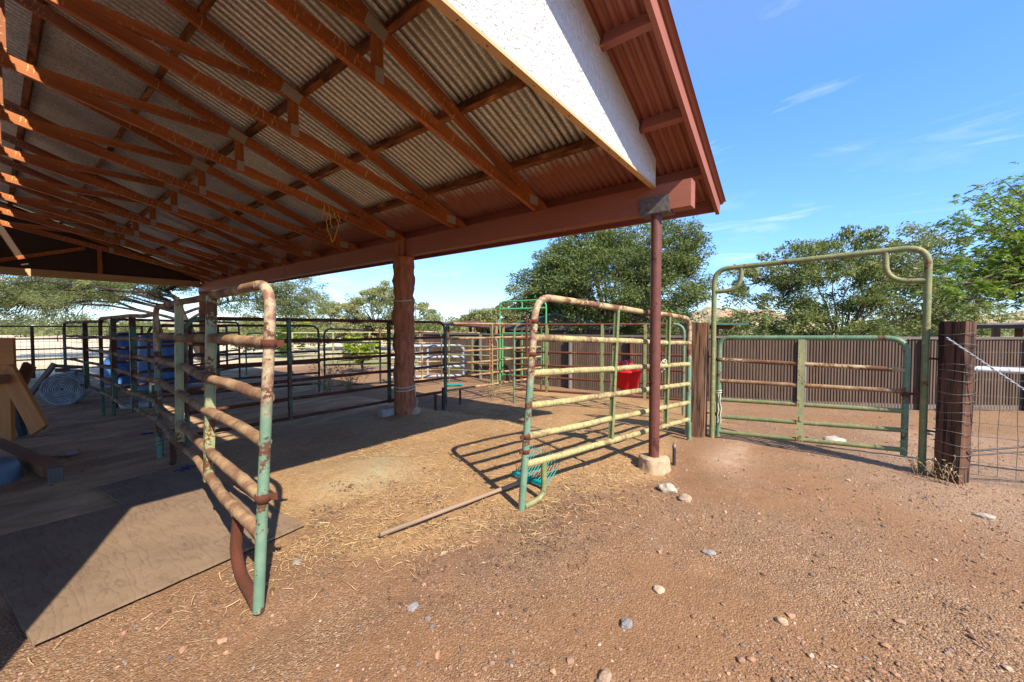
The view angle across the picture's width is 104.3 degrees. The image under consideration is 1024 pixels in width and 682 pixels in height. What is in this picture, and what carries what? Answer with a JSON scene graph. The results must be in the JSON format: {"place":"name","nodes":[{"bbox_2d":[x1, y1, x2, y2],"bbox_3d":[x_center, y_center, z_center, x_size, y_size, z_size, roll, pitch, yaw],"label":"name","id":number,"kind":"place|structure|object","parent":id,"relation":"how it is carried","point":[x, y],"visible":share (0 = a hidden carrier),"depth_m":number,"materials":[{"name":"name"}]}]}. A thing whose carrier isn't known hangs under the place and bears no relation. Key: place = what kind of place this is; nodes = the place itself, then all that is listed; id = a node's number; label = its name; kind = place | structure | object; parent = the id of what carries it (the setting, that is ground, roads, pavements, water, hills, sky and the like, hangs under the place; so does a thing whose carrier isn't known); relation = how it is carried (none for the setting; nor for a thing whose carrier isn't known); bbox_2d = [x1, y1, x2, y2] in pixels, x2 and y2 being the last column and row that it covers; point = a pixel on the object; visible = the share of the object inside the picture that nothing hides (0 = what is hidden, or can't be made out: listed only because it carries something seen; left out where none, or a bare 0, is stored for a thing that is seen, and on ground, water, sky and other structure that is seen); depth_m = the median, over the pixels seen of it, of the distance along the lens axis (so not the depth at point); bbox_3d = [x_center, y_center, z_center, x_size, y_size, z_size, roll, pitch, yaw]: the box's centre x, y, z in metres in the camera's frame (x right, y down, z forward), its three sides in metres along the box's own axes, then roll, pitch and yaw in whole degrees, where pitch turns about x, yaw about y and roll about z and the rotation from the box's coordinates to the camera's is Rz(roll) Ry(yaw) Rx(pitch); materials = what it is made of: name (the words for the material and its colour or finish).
{"place":"outdoors","nodes":[
{"label":"outdoors","id":0,"kind":"place"},
{"bbox_2d":[45,322,292,329],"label":"hills","id":1,"kind":"structure","parent":0,"point":[170,328],"depth_m":342.65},
{"bbox_2d":[0,332,1023,681],"bbox_3d":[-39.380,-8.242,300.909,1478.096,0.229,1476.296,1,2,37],"label":"ground","id":2,"kind":"structure","parent":0,"point":[644,642],"depth_m":2.41,"materials":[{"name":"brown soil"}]},
{"bbox_2d":[0,456,23,486],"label":"feed tub","id":3,"kind":"object","parent":2,"relation":"on","point":[11,469],"visible":1,"depth_m":3.53,"materials":[{"name":"blue plastic"}]},
{"bbox_2d":[0,338,49,440],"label":"sawhorse","id":4,"kind":"object","parent":2,"relation":"on","point":[20,408],"visible":0.94,"depth_m":4.81,"materials":[{"name":"brown wood"}]},
{"bbox_2d":[0,438,62,476],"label":"timber","id":5,"kind":"object","parent":2,"relation":"on","point":[36,463],"visible":0.78,"depth_m":3.79,"materials":[{"name":"brown wood"}]},
{"bbox_2d":[0,317,68,336],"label":"bush","id":6,"kind":"object","parent":2,"relation":"on","point":[26,329],"visible":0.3,"depth_m":59.65,"materials":[{"name":"green plant"}]},
{"bbox_2d":[0,316,107,341],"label":"bush","id":7,"kind":"object","parent":2,"relation":"on","point":[15,332],"visible":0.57,"depth_m":39.47,"materials":[{"name":"green plant"}]},
{"bbox_2d":[47,465,63,482],"bbox_3d":[-4.079,1.192,3.555,0.090,0.130,0.090,1,2,37],"label":"wood block","id":8,"kind":"object","parent":2,"relation":"on","point":[54,474],"depth_m":3.53,"materials":[{"name":"grey wood"}]},
{"bbox_2d":[30,362,82,395],"bbox_3d":[-8.674,0.803,7.611,0.176,0.801,0.822,1,2,37],"label":"wooden rack","id":9,"kind":"object","parent":2,"relation":"on","point":[48,371],"visible":0.45,"depth_m":7.51,"materials":[{"name":"grey wood"}]},
{"bbox_2d":[50,450,77,455],"bbox_3d":[-4.816,1.208,4.303,0.226,0.016,0.176,0,2,-2],"label":"flat stone","id":10,"kind":"object","parent":2,"relation":"on","point":[67,453],"visible":1,"depth_m":4.26,"materials":[{"name":"grey stone"}]},
{"bbox_2d":[39,372,91,404],"bbox_3d":[-8.023,0.850,7.164,0.573,0.574,0.332,-1,2,-30],"label":"metal roll","id":11,"kind":"object","parent":2,"relation":"on","point":[64,388],"visible":1,"depth_m":7.04,"materials":[{"name":"metal"}]},
{"bbox_2d":[34,316,126,335],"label":"bush","id":12,"kind":"object","parent":2,"relation":"on","point":[45,322],"visible":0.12,"depth_m":63.36,"materials":[{"name":"green plant"}]},
{"bbox_2d":[62,320,115,415],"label":"corral panel","id":13,"kind":"object","parent":2,"relation":"on","point":[85,337],"visible":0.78,"depth_m":6.92,"materials":[{"name":"green paint"}]},
{"bbox_2d":[0,326,227,377],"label":"pipe fence","id":14,"kind":"object","parent":2,"relation":"on","point":[32,346],"visible":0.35,"depth_m":10.96,"materials":[{"name":"metal"}]},
{"bbox_2d":[97,332,139,385],"bbox_3d":[-8.837,0.375,9.117,0.940,1.165,0.940,1,2,37],"label":"blue tub","id":15,"kind":"object","parent":2,"relation":"on","point":[123,380],"visible":0.34,"depth_m":8.83,"materials":[{"name":"plastic"}]},
{"bbox_2d":[98,312,163,455],"bbox_3d":[-5.024,0.421,5.160,3.317,1.527,0.082,1,2,37],"label":"corral panel","id":16,"kind":"object","parent":2,"relation":"on","point":[132,339],"visible":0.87,"depth_m":4.97,"materials":[{"name":"green paint"}]},
{"bbox_2d":[96,321,167,334],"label":"bush","id":17,"kind":"object","parent":2,"relation":"on","point":[138,323],"visible":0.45,"depth_m":53.55,"materials":[{"name":"green plant"}]},
{"bbox_2d":[118,399,154,408],"bbox_3d":[-6.447,1.083,6.918,0.574,0.090,0.580,1,2,37],"label":"feed pan","id":18,"kind":"object","parent":2,"relation":"on","point":[143,403],"visible":0.37,"depth_m":6.78,"materials":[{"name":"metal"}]},
{"bbox_2d":[96,465,202,503],"bbox_3d":[-3.030,1.235,3.421,0.848,0.027,0.604,1,2,30],"label":"plywood sheet","id":19,"kind":"object","parent":2,"relation":"on","point":[146,486],"visible":0.84,"depth_m":3.41,"materials":[{"name":"grey wood"}]},
{"bbox_2d":[173,464,195,471],"bbox_3d":[-3.098,1.208,3.790,0.138,0.022,0.173,0,2,5],"label":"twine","id":20,"kind":"object","parent":19,"relation":"on","point":[185,467],"visible":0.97,"depth_m":3.78,"materials":[{"name":"blue plastic"}]},
{"bbox_2d":[0,482,304,645],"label":"plywood sheet","id":21,"kind":"object","parent":2,"relation":"on","point":[58,577],"visible":0.84,"depth_m":2.35,"materials":[{"name":"brown wood"}]},
{"bbox_2d":[0,274,333,360],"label":"feathery tree","id":22,"kind":"object","parent":2,"relation":"on","point":[45,294],"visible":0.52,"depth_m":17.68,"materials":[{"name":"green plant"}]},
{"bbox_2d":[137,335,204,389],"bbox_3d":[-7.495,0.424,8.919,0.865,1.180,1.259,0,2,8],"label":"blue tub","id":23,"kind":"object","parent":2,"relation":"on","point":[143,365],"visible":0.13,"depth_m":8.34,"materials":[{"name":"plastic"}]},
{"bbox_2d":[116,318,240,407],"bbox_3d":[-6.990,0.309,8.659,0.086,1.526,3.971,0,2,-8],"label":"corral panel","id":24,"kind":"object","parent":2,"relation":"on","point":[190,348],"visible":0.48,"depth_m":8.06,"materials":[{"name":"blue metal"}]},
{"bbox_2d":[153,280,284,614],"bbox_3d":[-2.397,0.462,2.987,3.441,1.592,0.138,2,2,42],"label":"corral panel","id":25,"kind":"object","parent":2,"relation":"on","point":[261,495],"visible":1,"depth_m":2.21,"materials":[{"name":"green paint"}]},
{"bbox_2d":[147,324,320,408],"bbox_3d":[-5.104,0.395,7.582,2.712,1.423,0.062,-2,2,-42],"label":"corral panel","id":26,"kind":"object","parent":2,"relation":"on","point":[150,371],"visible":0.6,"depth_m":7.41,"materials":[{"name":"green paint"}]},
{"bbox_2d":[218,312,291,335],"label":"bush","id":27,"kind":"object","parent":2,"relation":"on","point":[244,322],"visible":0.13,"depth_m":41.06,"materials":[{"name":"green plant"}]},
{"bbox_2d":[223,321,330,352],"bbox_3d":[-14.419,-0.369,25.646,4.143,2.293,7.345,0,2,-1],"label":"bush","id":28,"kind":"object","parent":2,"relation":"on","point":[299,330],"visible":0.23,"depth_m":25.34,"materials":[{"name":"green plant"}]},
{"bbox_2d":[275,322,316,357],"bbox_3d":[-11.694,-0.157,21.051,1.655,2.167,3.150,0,2,3],"label":"bush","id":29,"kind":"object","parent":2,"relation":"on","point":[283,336],"visible":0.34,"depth_m":20.59,"materials":[{"name":"green plant"}]},
{"bbox_2d":[292,558,301,564],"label":"rock","id":30,"kind":"object","parent":2,"relation":"on","point":[295,560],"visible":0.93,"depth_m":2.31,"materials":[{"name":"beige stone"}]},
{"bbox_2d":[276,314,342,338],"bbox_3d":[-19.697,-1.158,40.069,5.284,3.350,9.793,0,2,1],"label":"bush","id":31,"kind":"object","parent":2,"relation":"on","point":[313,324],"visible":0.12,"depth_m":38.71,"materials":[{"name":"green plant"}]},
{"bbox_2d":[184,316,445,446],"bbox_3d":[-2.405,0.479,5.891,0.055,1.604,3.895,1,2,37],"label":"corral panel","id":32,"kind":"object","parent":2,"relation":"on","point":[289,361],"visible":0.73,"depth_m":5.36,"materials":[{"name":"green paint"}]},
{"bbox_2d":[245,332,393,374],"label":"corral panel","id":33,"kind":"object","parent":2,"relation":"on","point":[332,346],"visible":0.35,"depth_m":12.87,"materials":[{"name":"green paint"}]},
{"bbox_2d":[302,353,340,392],"bbox_3d":[-3.893,0.666,8.271,1.364,0.863,0.898,1,2,37],"label":"potted plant","id":34,"kind":"object","parent":2,"relation":"on","point":[327,389],"visible":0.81,"depth_m":8.24,"materials":[{"name":"plant"}]},
{"bbox_2d":[301,323,360,346],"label":"bush","id":35,"kind":"object","parent":2,"relation":"on","point":[320,335],"visible":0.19,"depth_m":26.75,"materials":[{"name":"green plant"}]},
{"bbox_2d":[0,404,689,679],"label":"straw litter","id":36,"kind":"object","parent":2,"relation":"on","point":[353,542],"visible":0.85,"depth_m":3.23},
{"bbox_2d":[315,352,375,389],"bbox_3d":[-4.043,0.705,9.503,1.452,1.006,1.307,1,2,19],"label":"dry weed","id":37,"kind":"object","parent":2,"relation":"on","point":[348,378],"visible":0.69,"depth_m":9.47,"materials":[{"name":"brown plant"}]},
{"bbox_2d":[341,335,378,371],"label":"bush","id":38,"kind":"object","parent":2,"relation":"on","point":[361,348],"visible":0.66,"depth_m":13.17,"materials":[{"name":"green plant"}]},
{"bbox_2d":[0,0,725,475],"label":"open barn","id":39,"kind":"structure","parent":2,"relation":"on","point":[204,146],"depth_m":4.19,"materials":[{"name":"brown wood"}]},
{"bbox_2d":[322,203,340,242],"bbox_3d":[-2.508,-1.636,5.541,0.053,0.535,0.270,1,2,37],"label":"rope","id":40,"kind":"object","parent":39,"relation":"hanging from","point":[330,220],"visible":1,"depth_m":5.51,"materials":[{"name":"fabric"}]},
{"bbox_2d":[392,299,415,318],"bbox_3d":[-1.713,-0.520,6.307,0.350,0.341,0.350,1,2,37],"label":"rope","id":41,"kind":"object","parent":39,"relation":"attached to","point":[407,300],"visible":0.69,"depth_m":6.23,"materials":[{"name":"grey fabric"}]},
{"bbox_2d":[393,383,417,405],"bbox_3d":[-1.713,0.852,6.351,0.350,0.387,0.350,1,2,37],"label":"rope","id":42,"kind":"object","parent":39,"relation":"attached to","point":[407,390],"visible":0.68,"depth_m":6.24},
{"bbox_2d":[306,279,443,348],"bbox_3d":[-9.104,-1.718,27.027,9.162,4.906,5.185,0,2,-10],"label":"olive tree","id":43,"kind":"object","parent":2,"relation":"on","point":[382,293],"visible":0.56,"depth_m":25.91,"materials":[{"name":"green plant"}]},
{"bbox_2d":[323,328,441,390],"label":"corral panel","id":44,"kind":"object","parent":2,"relation":"on","point":[379,353],"visible":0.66,"depth_m":9.34,"materials":[{"name":"green paint"}]},
{"bbox_2d":[378,407,393,416],"bbox_3d":[-1.961,1.111,6.208,0.110,0.120,0.220,1,2,37],"label":"concrete block","id":45,"kind":"object","parent":2,"relation":"on","point":[386,412],"depth_m":6.15,"materials":[{"name":"grey concrete"}]},
{"bbox_2d":[381,316,442,351],"bbox_3d":[-5.624,-0.431,23.784,4.005,2.539,7.453,0,2,-9],"label":"bush","id":46,"kind":"object","parent":2,"relation":"on","point":[423,326],"visible":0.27,"depth_m":23.14,"materials":[{"name":"green plant"}]},
{"bbox_2d":[407,601,418,611],"bbox_3d":[-0.480,1.282,1.919,0.048,0.032,0.059,1,2,18],"label":"rock","id":47,"kind":"object","parent":2,"relation":"on","point":[412,606],"visible":1,"depth_m":1.91,"materials":[{"name":"grey stone"}]},
{"bbox_2d":[166,464,684,681],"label":"dung crumbs","id":48,"kind":"object","parent":2,"relation":"on","point":[391,655],"visible":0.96,"depth_m":2.58,"materials":[{"name":"soil"}]},
{"bbox_2d":[434,394,436,410],"bbox_3d":[-1.344,1.135,7.016,0.058,0.382,0.070,-1,2,-31],"label":"stake","id":49,"kind":"object","parent":2,"relation":"on","point":[435,401],"visible":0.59,"depth_m":6.99,"materials":[{"name":"brown wood"}]},
{"bbox_2d":[442,387,444,409],"bbox_3d":[-1.240,1.080,7.186,0.066,0.482,0.072,1,2,37],"label":"stake","id":50,"kind":"object","parent":2,"relation":"on","point":[443,398],"visible":0.59,"depth_m":7.16,"materials":[{"name":"black metal"}]},
{"bbox_2d":[418,314,472,331],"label":"bush","id":51,"kind":"object","parent":2,"relation":"on","point":[446,319],"depth_m":41.01,"materials":[{"name":"green plant"}]},
{"bbox_2d":[414,332,478,351],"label":"corral panel","id":52,"kind":"object","parent":2,"relation":"on","point":[449,332],"visible":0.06,"depth_m":13.44,"materials":[{"name":"brown metal"}]},
{"bbox_2d":[420,317,473,331],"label":"bush","id":53,"kind":"object","parent":2,"relation":"on","point":[460,328],"visible":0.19,"depth_m":25.38,"materials":[{"name":"green plant"}]},
{"bbox_2d":[450,317,479,334],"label":"bush","id":54,"kind":"object","parent":2,"relation":"on","point":[461,318],"visible":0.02,"depth_m":33.38,"materials":[{"name":"green plant"}]},
{"bbox_2d":[379,446,560,536],"bbox_3d":[-0.270,1.115,3.055,1.552,0.235,0.400,-2,2,-42],"label":"manure fork","id":55,"kind":"object","parent":2,"relation":"on","point":[449,508],"visible":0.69,"depth_m":3.06,"materials":[{"name":"teal plastic"}]},
{"bbox_2d":[437,321,506,333],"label":"shed","id":56,"kind":"structure","parent":2,"relation":"on","point":[495,327],"depth_m":13.66,"materials":[{"name":"brown metal"}]},
{"bbox_2d":[448,337,497,384],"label":"corral panel","id":57,"kind":"object","parent":2,"relation":"on","point":[472,354],"visible":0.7,"depth_m":10.78,"materials":[{"name":"green paint"}]},
{"bbox_2d":[391,344,464,378],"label":"galvanised gate","id":58,"kind":"structure","parent":57,"relation":"attached to","point":[428,357],"depth_m":11.00,"materials":[{"name":"silver metal"}]},
{"bbox_2d":[489,339,491,374],"bbox_3d":[-0.449,0.338,8.421,0.072,0.761,0.072,1,2,37],"label":"fence post","id":59,"kind":"object","parent":2,"relation":"on","point":[489,356],"visible":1,"depth_m":8.40,"materials":[{"name":"metal"}]},
{"bbox_2d":[483,381,497,397],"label":"dry weed","id":60,"kind":"object","parent":2,"relation":"on","point":[491,393],"visible":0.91,"depth_m":8.67,"materials":[{"name":"beige plant"}]},
{"bbox_2d":[446,322,541,406],"bbox_3d":[-0.276,0.422,8.619,0.057,1.624,2.928,2,3,43],"label":"corral panel","id":61,"kind":"object","parent":2,"relation":"on","point":[491,337],"visible":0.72,"depth_m":8.37,"materials":[{"name":"rusted metal"},{"name":"weathered green paint"}]},
{"bbox_2d":[459,300,531,332],"bbox_3d":[-0.914,-1.521,33.890,8.006,4.070,4.697,0,2,-6],"label":"olive tree","id":62,"kind":"object","parent":2,"relation":"on","point":[492,316],"visible":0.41,"depth_m":33.02,"materials":[{"name":"green plant"}]},
{"bbox_2d":[0,321,1013,335],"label":"brush","id":63,"kind":"object","parent":2,"relation":"on","point":[167,330],"visible":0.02,"depth_m":78.28,"materials":[{"name":"green plant"}]},
{"bbox_2d":[499,299,546,384],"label":"arch gate","id":64,"kind":"structure","parent":2,"relation":"on","point":[522,308],"depth_m":10.19,"materials":[{"name":"metal"}]},
{"bbox_2d":[485,313,612,336],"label":"shed","id":65,"kind":"structure","parent":2,"relation":"on","point":[562,329],"depth_m":14.51,"materials":[{"name":"metal"}]},
{"bbox_2d":[513,323,685,414],"bbox_3d":[1.498,0.459,7.452,3.196,1.583,0.057,1,2,23],"label":"corral panel","id":66,"kind":"object","parent":2,"relation":"on","point":[601,380],"visible":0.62,"depth_m":7.41,"materials":[{"name":"green paint"}]},
{"bbox_2d":[518,295,691,510],"bbox_3d":[1.145,0.456,3.888,2.940,1.670,0.122,-2,3,-43],"label":"corral panel","id":67,"kind":"object","parent":2,"relation":"on","point":[528,435],"visible":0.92,"depth_m":3.44,"materials":[{"name":"beige paint"}]},
{"bbox_2d":[616,359,641,389],"bbox_3d":[1.246,0.350,4.310,0.306,0.323,0.308,1,2,37],"label":"red bucket","id":68,"kind":"object","parent":67,"relation":"hanging from","point":[628,379],"visible":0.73,"depth_m":4.20,"materials":[{"name":"plastic"}]},
{"bbox_2d":[660,359,666,372],"bbox_3d":[1.688,0.277,4.443,0.074,0.155,0.084,1,2,37],"label":"rope","id":69,"kind":"object","parent":67,"relation":"hanging from","point":[663,361],"visible":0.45,"depth_m":4.44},
{"bbox_2d":[599,668,611,681],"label":"rock","id":70,"kind":"object","parent":2,"relation":"on","point":[605,674],"visible":1,"depth_m":1.52,"materials":[{"name":"beige stone"}]},
{"bbox_2d":[504,215,724,337],"bbox_3d":[3.696,-1.970,15.518,8.345,6.164,5.713,-1,2,-22],"label":"shade tree","id":71,"kind":"object","parent":2,"relation":"on","point":[565,268],"visible":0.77,"depth_m":14.27,"materials":[{"name":"green plant"}]},
{"bbox_2d":[620,618,632,629],"bbox_3d":[0.522,1.287,1.811,0.051,0.034,0.067,1,2,37],"label":"rock","id":72,"kind":"object","parent":2,"relation":"on","point":[626,623],"visible":1,"depth_m":1.80,"materials":[{"name":"grey stone"}]},
{"bbox_2d":[653,585,664,593],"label":"rock","id":73,"kind":"object","parent":2,"relation":"on","point":[658,589],"visible":1,"depth_m":2.03,"materials":[{"name":"beige stone"}]},
{"bbox_2d":[658,482,676,492],"bbox_3d":[1.305,1.250,3.354,0.160,0.110,0.134,1,2,37],"label":"rock","id":74,"kind":"object","parent":2,"relation":"on","point":[668,487],"visible":0.8,"depth_m":3.32,"materials":[{"name":"white stone"}]},
{"bbox_2d":[672,443,675,465],"bbox_3d":[1.643,1.176,4.033,0.040,0.290,0.040,1,2,37],"label":"standpipe","id":75,"kind":"object","parent":2,"relation":"on","point":[674,455],"visible":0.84,"depth_m":4.02,"materials":[{"name":"grey metal"}]},
{"bbox_2d":[678,493,691,501],"bbox_3d":[1.365,1.244,3.146,0.097,0.067,0.122,1,2,37],"label":"rock","id":76,"kind":"object","parent":2,"relation":"on","point":[684,497],"visible":0.89,"depth_m":3.12,"materials":[{"name":"beige stone"}]},
{"bbox_2d":[663,317,729,338],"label":"bush","id":77,"kind":"object","parent":2,"relation":"on","point":[709,329],"visible":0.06,"depth_m":37.21,"materials":[{"name":"green plant"}]},
{"bbox_2d":[685,322,708,436],"bbox_3d":[2.337,0.536,5.029,0.242,1.545,0.237,1,2,37],"label":"tie post","id":78,"kind":"object","parent":2,"relation":"on","point":[699,368],"visible":0.62,"depth_m":4.92,"materials":[{"name":"brown wood"}]},
{"bbox_2d":[702,549,715,555],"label":"rock","id":79,"kind":"object","parent":2,"relation":"on","point":[708,552],"visible":1,"depth_m":2.35,"materials":[{"name":"grey stone"}]},
{"bbox_2d":[418,333,1023,410],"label":"board fence","id":80,"kind":"object","parent":2,"relation":"on","point":[881,353],"visible":0.44,"depth_m":7.74,"materials":[{"name":"brown corrugated wood"},{"name":"rusted metal"}]},
{"bbox_2d":[692,315,757,332],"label":"bush","id":81,"kind":"object","parent":2,"relation":"on","point":[721,322],"visible":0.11,"depth_m":58.91,"materials":[{"name":"green plant"}]},
{"bbox_2d":[775,616,787,624],"bbox_3d":[1.226,1.274,1.811,0.053,0.029,0.043,1,2,37],"label":"rock","id":82,"kind":"object","parent":2,"relation":"on","point":[781,620],"visible":1,"depth_m":1.80,"materials":[{"name":"beige stone"}]},
{"bbox_2d":[706,246,937,472],"bbox_3d":[3.137,0.171,4.312,2.123,2.181,0.094,2,2,42],"label":"gate portal","id":83,"kind":"object","parent":2,"relation":"on","point":[926,281],"visible":0.97,"depth_m":3.79,"materials":[{"name":"green paint"}]},
{"bbox_2d":[715,335,919,455],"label":"pipe gate","id":84,"kind":"structure","parent":83,"relation":"attached to","point":[801,385],"depth_m":4.24,"materials":[{"name":"green metal"}]},
{"bbox_2d":[717,390,721,422],"bbox_3d":[2.526,0.793,4.867,0.075,0.404,0.082,1,2,37],"label":"rope","id":85,"kind":"object","parent":84,"relation":"attached to","point":[718,406],"visible":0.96,"depth_m":4.84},
{"bbox_2d":[822,435,845,441],"bbox_3d":[3.841,1.194,4.749,0.216,0.115,0.226,1,2,17],"label":"rock","id":86,"kind":"object","parent":2,"relation":"on","point":[834,438],"visible":0.46,"depth_m":4.71,"materials":[{"name":"white stone"}]},
{"bbox_2d":[716,221,1023,336],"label":"mesquite tree","id":87,"kind":"object","parent":2,"relation":"on","point":[806,312],"visible":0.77,"depth_m":13.80,"materials":[{"name":"green plant"}]},
{"bbox_2d":[908,456,939,477],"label":"dry weed","id":88,"kind":"object","parent":2,"relation":"on","point":[911,464],"visible":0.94,"depth_m":3.67,"materials":[{"name":"beige plant"}]},
{"bbox_2d":[902,447,963,487],"bbox_3d":[3.701,1.105,3.535,0.231,0.285,0.395,-1,2,-34],"label":"dry weed","id":89,"kind":"object","parent":2,"relation":"on","point":[935,476],"visible":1,"depth_m":3.47,"materials":[{"name":"beige plant"}]},
{"bbox_2d":[869,317,1013,339],"bbox_3d":[43.324,-1.127,41.793,8.926,3.247,13.385,-1,2,-24],"label":"bush","id":90,"kind":"object","parent":2,"relation":"on","point":[948,320],"visible":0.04,"depth_m":38.70,"materials":[{"name":"green plant"}]},
{"bbox_2d":[932,321,978,484],"bbox_3d":[3.951,0.588,3.557,0.256,1.536,0.260,1,2,37],"label":"tie post","id":91,"kind":"object","parent":2,"relation":"on","point":[954,397],"visible":0.99,"depth_m":3.50,"materials":[{"name":"brown wood"}]},
{"bbox_2d":[946,337,1023,480],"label":"wire fence","id":92,"kind":"object","parent":91,"relation":"attached to","point":[1008,379],"visible":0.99,"depth_m":3.40,"materials":[{"name":"grey metal"}]},
{"bbox_2d":[974,366,1023,373],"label":"rail pipe","id":93,"kind":"object","parent":91,"relation":"attached to","point":[1001,369],"depth_m":3.49,"materials":[{"name":"white metal"}]},
{"bbox_2d":[910,162,1023,315],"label":"locust tree","id":94,"kind":"object","parent":2,"relation":"on","point":[1010,277],"visible":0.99,"depth_m":7.18,"materials":[{"name":"green plant"}]},
{"bbox_2d":[973,513,995,519],"bbox_3d":[3.434,1.274,2.894,0.118,0.044,0.085,1,2,37],"label":"rock","id":95,"kind":"object","parent":2,"relation":"on","point":[987,516],"visible":0.97,"depth_m":2.87,"materials":[{"name":"white stone"}]},
{"bbox_2d":[0,0,1023,328],"label":"sky","id":96,"kind":"structure","parent":0,"point":[819,117],"materials":[{"name":"blue"}]},
{"bbox_2d":[679,323,748,335],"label":"shade roof","id":97,"kind":"structure","parent":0,"point":[724,326],"depth_m":11.81,"materials":[{"name":"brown metal"}]},
{"bbox_2d":[662,306,819,331],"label":"hills","id":98,"kind":"structure","parent":0,"point":[720,313],"depth_m":231.96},
{"bbox_2d":[905,310,1023,324],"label":"hills","id":99,"kind":"structure","parent":0,"point":[1018,314],"depth_m":151.50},
{"bbox_2d":[977,322,1023,336],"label":"shade roof","id":100,"kind":"structure","parent":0,"point":[1017,327],"depth_m":9.35,"materials":[{"name":"grey metal"}]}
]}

